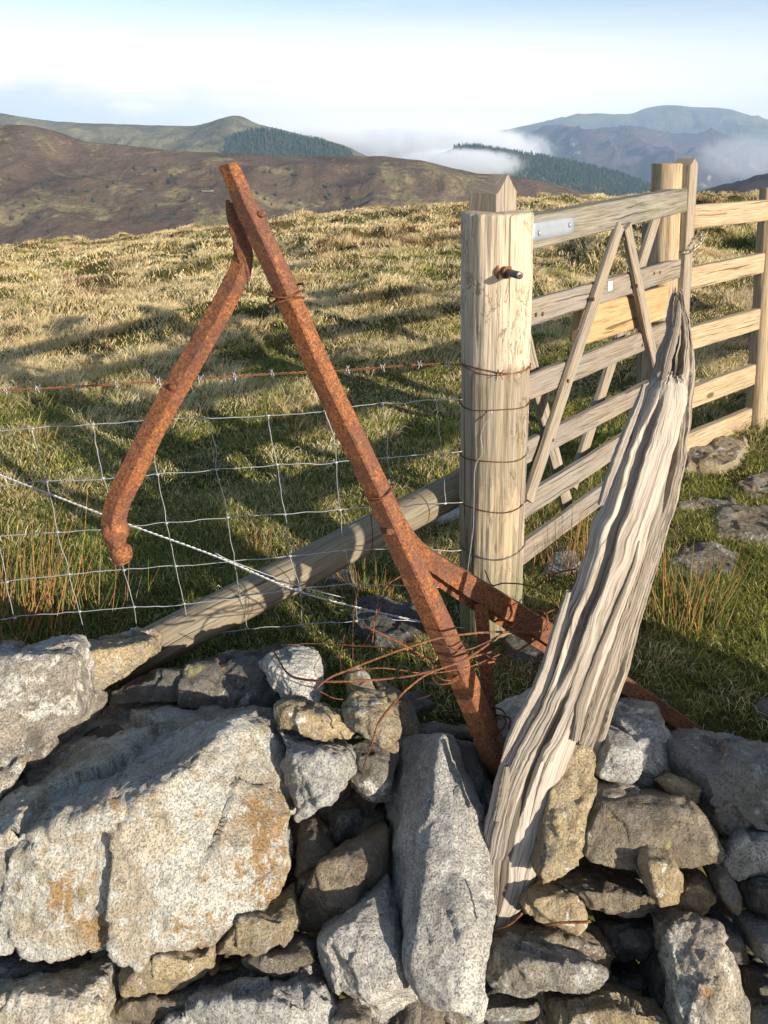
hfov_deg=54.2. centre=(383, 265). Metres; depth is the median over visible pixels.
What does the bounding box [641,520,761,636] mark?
rush clump
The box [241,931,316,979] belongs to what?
stone
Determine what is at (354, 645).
rusty wire
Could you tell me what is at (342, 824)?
stone
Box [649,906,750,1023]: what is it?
stone
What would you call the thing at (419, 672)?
rusty wire
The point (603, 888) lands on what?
stone
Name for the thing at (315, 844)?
stone
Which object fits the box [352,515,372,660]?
rusty wire
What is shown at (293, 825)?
stone
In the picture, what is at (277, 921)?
stone
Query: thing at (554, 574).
rusty wire
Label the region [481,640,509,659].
rusty wire
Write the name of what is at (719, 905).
stone
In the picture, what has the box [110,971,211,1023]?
stone
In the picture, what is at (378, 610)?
rusty wire
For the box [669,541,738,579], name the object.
stone
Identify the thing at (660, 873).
stone
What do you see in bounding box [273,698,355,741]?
stone
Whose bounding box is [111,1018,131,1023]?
stone
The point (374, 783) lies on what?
stone
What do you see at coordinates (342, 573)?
stone
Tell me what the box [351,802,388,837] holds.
stone
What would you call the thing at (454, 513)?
stone
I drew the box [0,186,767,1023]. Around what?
ground
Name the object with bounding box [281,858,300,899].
stone
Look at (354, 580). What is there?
rush clump
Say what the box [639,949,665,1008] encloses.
stone
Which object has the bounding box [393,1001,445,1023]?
stone
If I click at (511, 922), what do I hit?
rusty wire
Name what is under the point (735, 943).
stone
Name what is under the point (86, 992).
stone
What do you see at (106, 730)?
stone
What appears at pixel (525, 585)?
rusty wire
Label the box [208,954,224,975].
stone
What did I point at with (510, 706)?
stone
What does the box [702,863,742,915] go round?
stone
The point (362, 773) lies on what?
rusty wire
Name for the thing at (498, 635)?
rusty wire
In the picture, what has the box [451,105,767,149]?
mountain
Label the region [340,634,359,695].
rusty wire
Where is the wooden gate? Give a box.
[469,158,697,564]
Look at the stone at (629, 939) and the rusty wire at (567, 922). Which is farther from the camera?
the stone at (629, 939)
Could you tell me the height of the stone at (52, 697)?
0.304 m
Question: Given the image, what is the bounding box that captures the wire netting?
[0,396,529,635]
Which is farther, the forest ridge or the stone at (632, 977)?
the forest ridge
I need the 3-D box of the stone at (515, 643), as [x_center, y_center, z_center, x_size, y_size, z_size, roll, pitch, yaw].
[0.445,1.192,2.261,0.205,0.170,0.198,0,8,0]
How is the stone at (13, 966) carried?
on the stone
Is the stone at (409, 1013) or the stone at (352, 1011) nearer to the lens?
the stone at (352, 1011)
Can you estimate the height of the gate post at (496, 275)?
1.427 m
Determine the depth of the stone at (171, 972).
1.41 m
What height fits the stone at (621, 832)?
0.142 m
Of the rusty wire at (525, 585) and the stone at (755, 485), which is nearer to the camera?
the rusty wire at (525, 585)
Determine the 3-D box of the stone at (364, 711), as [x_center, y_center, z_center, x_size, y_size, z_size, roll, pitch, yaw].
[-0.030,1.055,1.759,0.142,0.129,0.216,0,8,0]
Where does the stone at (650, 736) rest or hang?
on the stone at (727, 773)
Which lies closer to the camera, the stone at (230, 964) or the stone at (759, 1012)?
the stone at (759, 1012)
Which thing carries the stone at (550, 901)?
on the stone at (591, 941)
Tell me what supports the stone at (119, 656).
on the stone at (144, 837)
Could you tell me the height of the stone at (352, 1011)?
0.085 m
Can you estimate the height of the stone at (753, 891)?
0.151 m
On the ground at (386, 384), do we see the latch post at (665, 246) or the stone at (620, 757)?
the latch post at (665, 246)
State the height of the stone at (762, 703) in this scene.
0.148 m
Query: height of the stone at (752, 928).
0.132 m
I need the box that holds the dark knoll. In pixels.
[697,173,767,193]
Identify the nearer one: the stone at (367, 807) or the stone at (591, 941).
the stone at (591, 941)
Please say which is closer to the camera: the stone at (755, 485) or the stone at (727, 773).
the stone at (727, 773)
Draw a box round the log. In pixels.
[118,468,459,684]
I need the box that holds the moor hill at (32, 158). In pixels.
[0,125,590,244]
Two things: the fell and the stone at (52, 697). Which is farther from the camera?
the fell
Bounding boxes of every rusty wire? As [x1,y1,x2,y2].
[272,609,548,682]
[281,643,440,663]
[316,628,547,688]
[320,662,474,701]
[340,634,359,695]
[349,653,500,673]
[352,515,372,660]
[357,745,369,806]
[359,576,400,650]
[363,625,432,663]
[370,648,506,746]
[372,577,399,642]
[440,608,558,650]
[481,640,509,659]
[484,570,558,620]
[492,715,510,728]
[494,912,522,929]
[499,612,541,630]
[500,660,534,679]
[534,568,575,587]
[545,920,590,926]
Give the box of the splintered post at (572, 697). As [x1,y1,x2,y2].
[484,287,694,937]
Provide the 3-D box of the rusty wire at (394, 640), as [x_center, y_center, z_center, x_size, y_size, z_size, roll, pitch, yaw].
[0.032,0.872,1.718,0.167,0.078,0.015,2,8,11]
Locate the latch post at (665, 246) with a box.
[641,163,682,381]
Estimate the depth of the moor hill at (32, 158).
831.26 m
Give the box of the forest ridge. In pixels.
[427,147,649,196]
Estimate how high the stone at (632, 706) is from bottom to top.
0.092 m
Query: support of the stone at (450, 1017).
on the stone
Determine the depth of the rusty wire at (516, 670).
1.70 m
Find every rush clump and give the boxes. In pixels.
[0,488,92,644]
[7,541,157,635]
[216,511,271,558]
[336,559,397,596]
[524,499,588,579]
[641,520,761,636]
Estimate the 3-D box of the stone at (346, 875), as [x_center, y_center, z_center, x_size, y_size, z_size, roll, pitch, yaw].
[-0.089,1.323,1.642,0.205,0.207,0.222,0,8,0]
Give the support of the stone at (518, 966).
on the stone at (591, 941)
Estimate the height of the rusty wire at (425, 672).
0.175 m
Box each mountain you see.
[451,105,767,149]
[500,124,767,187]
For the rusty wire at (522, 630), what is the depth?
1.73 m
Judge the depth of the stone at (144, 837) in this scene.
1.47 m
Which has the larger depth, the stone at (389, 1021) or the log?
the log
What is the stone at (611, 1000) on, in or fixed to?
on the stone at (632, 977)
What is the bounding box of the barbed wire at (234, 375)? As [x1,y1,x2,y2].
[0,359,530,393]
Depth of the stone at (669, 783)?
1.62 m
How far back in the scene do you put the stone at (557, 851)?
1.52 m
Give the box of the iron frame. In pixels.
[101,162,702,784]
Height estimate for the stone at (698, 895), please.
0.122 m
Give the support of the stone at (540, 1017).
on the stone
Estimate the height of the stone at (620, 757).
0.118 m
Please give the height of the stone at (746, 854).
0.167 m
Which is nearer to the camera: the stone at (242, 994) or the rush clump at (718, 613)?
the stone at (242, 994)
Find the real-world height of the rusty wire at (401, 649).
0.085 m
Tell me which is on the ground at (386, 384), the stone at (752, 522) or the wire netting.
the stone at (752, 522)
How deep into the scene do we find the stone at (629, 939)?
1.51 m
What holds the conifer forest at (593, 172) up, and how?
on the forest ridge
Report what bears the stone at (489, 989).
on the stone
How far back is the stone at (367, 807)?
1.76 m
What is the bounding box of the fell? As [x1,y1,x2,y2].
[0,113,364,155]
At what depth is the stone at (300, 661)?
1.85 m
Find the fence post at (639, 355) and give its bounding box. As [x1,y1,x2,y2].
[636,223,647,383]
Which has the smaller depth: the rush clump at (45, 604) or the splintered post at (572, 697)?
the splintered post at (572, 697)
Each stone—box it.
[0,634,107,798]
[0,701,295,972]
[0,948,92,978]
[0,949,120,1023]
[83,724,124,737]
[87,627,162,689]
[109,642,325,709]
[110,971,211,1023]
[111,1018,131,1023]
[118,943,216,997]
[154,953,339,1023]
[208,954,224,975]
[216,882,300,956]
[220,956,240,970]
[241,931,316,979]
[258,645,324,701]
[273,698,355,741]
[277,725,356,822]
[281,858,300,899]
[288,816,301,853]
[294,812,335,897]
[298,821,389,932]
[316,802,343,824]
[317,874,417,1022]
[321,568,363,589]
[327,806,364,846]
[329,996,371,1023]
[333,780,351,803]
[341,689,401,753]
[344,663,375,696]
[344,788,376,815]
[345,594,424,650]
[347,732,399,802]
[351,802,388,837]
[371,676,419,736]
[371,1017,391,1023]
[384,733,496,1023]
[391,999,420,1023]
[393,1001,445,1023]
[404,690,434,716]
[419,721,472,740]
[433,507,458,523]
[444,965,486,1023]
[455,739,492,815]
[473,741,490,781]
[484,993,541,1021]
[485,973,517,1023]
[486,932,608,997]
[493,909,615,973]
[496,689,529,739]
[502,634,543,663]
[518,875,587,935]
[524,991,543,1023]
[530,744,597,884]
[542,971,670,1023]
[544,550,580,575]
[558,860,657,918]
[583,787,725,870]
[591,910,654,962]
[595,725,642,783]
[596,777,640,799]
[610,959,646,995]
[611,713,672,787]
[612,868,642,882]
[613,697,664,724]
[636,845,683,907]
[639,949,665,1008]
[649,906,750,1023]
[654,770,701,803]
[666,727,767,837]
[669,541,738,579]
[670,867,716,914]
[676,497,738,511]
[684,436,749,474]
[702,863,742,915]
[703,908,749,965]
[707,504,767,545]
[710,896,745,921]
[714,827,767,881]
[731,909,767,964]
[733,469,767,500]
[734,875,767,919]
[738,949,767,1004]
[744,990,767,1023]
[751,698,767,718]
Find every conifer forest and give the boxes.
[220,126,352,155]
[451,142,650,196]
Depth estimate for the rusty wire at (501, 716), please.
1.68 m
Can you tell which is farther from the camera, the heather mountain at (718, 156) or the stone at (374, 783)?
the heather mountain at (718, 156)
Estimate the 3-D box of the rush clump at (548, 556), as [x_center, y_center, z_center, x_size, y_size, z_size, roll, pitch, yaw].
[0.597,0.959,2.643,0.333,0.284,0.191,0,8,0]
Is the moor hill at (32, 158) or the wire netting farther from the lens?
the moor hill at (32, 158)
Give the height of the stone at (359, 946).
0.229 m
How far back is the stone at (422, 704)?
2.00 m
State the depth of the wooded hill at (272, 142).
2189.62 m
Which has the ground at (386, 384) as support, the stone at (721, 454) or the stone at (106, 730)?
the stone at (721, 454)
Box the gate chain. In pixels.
[678,231,703,255]
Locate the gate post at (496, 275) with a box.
[459,209,533,644]
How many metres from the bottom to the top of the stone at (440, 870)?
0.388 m
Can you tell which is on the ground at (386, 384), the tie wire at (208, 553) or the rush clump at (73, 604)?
the rush clump at (73, 604)
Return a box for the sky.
[0,0,767,160]
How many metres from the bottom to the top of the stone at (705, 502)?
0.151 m
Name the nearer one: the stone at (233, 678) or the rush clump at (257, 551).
the stone at (233, 678)
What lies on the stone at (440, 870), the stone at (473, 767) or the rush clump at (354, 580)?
the stone at (473, 767)
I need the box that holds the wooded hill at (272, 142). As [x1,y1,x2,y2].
[224,132,353,155]
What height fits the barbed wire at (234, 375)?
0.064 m
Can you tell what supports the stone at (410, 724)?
on the stone at (440, 870)
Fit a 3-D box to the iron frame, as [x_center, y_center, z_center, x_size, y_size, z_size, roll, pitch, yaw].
[0.111,0.513,1.678,1.453,1.474,0.193,-1,8,-10]
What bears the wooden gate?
attached to the gate post at (496, 275)
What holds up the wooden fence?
on the ground at (386, 384)
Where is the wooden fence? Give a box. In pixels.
[687,187,767,451]
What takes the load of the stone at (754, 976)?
on the stone
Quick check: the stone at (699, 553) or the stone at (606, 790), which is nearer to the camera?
the stone at (606, 790)
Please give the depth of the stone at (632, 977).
1.50 m
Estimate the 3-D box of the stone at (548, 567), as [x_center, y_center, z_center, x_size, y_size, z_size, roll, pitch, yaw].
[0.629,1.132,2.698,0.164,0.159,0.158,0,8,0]
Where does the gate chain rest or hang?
attached to the latch post at (665, 246)
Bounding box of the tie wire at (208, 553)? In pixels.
[0,474,419,621]
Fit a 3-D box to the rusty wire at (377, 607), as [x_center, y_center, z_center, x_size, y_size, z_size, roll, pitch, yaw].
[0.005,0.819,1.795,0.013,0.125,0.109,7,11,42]
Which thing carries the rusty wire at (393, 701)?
attached to the iron frame
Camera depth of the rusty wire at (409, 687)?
1.57 m
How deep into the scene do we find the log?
2.21 m
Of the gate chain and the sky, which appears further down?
the gate chain
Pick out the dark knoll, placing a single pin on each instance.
(755, 182)
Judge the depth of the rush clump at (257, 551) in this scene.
2.78 m
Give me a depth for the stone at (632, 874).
1.56 m
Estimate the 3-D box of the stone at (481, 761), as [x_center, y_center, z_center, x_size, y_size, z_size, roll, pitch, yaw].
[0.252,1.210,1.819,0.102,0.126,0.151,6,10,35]
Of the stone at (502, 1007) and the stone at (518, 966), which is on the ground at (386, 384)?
the stone at (502, 1007)
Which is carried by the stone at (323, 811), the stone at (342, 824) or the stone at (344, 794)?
the stone at (344, 794)
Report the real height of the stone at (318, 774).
0.213 m
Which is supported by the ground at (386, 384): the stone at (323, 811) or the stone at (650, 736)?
the stone at (323, 811)
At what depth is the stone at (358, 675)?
1.84 m
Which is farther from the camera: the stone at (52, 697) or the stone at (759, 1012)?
the stone at (52, 697)
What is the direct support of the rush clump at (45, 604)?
on the ground at (386, 384)
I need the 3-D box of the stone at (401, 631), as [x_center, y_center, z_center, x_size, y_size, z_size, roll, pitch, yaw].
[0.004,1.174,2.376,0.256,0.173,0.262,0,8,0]
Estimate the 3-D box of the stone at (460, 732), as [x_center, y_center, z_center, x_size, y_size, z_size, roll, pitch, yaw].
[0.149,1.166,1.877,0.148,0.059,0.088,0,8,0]
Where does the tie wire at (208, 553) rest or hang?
attached to the wire netting

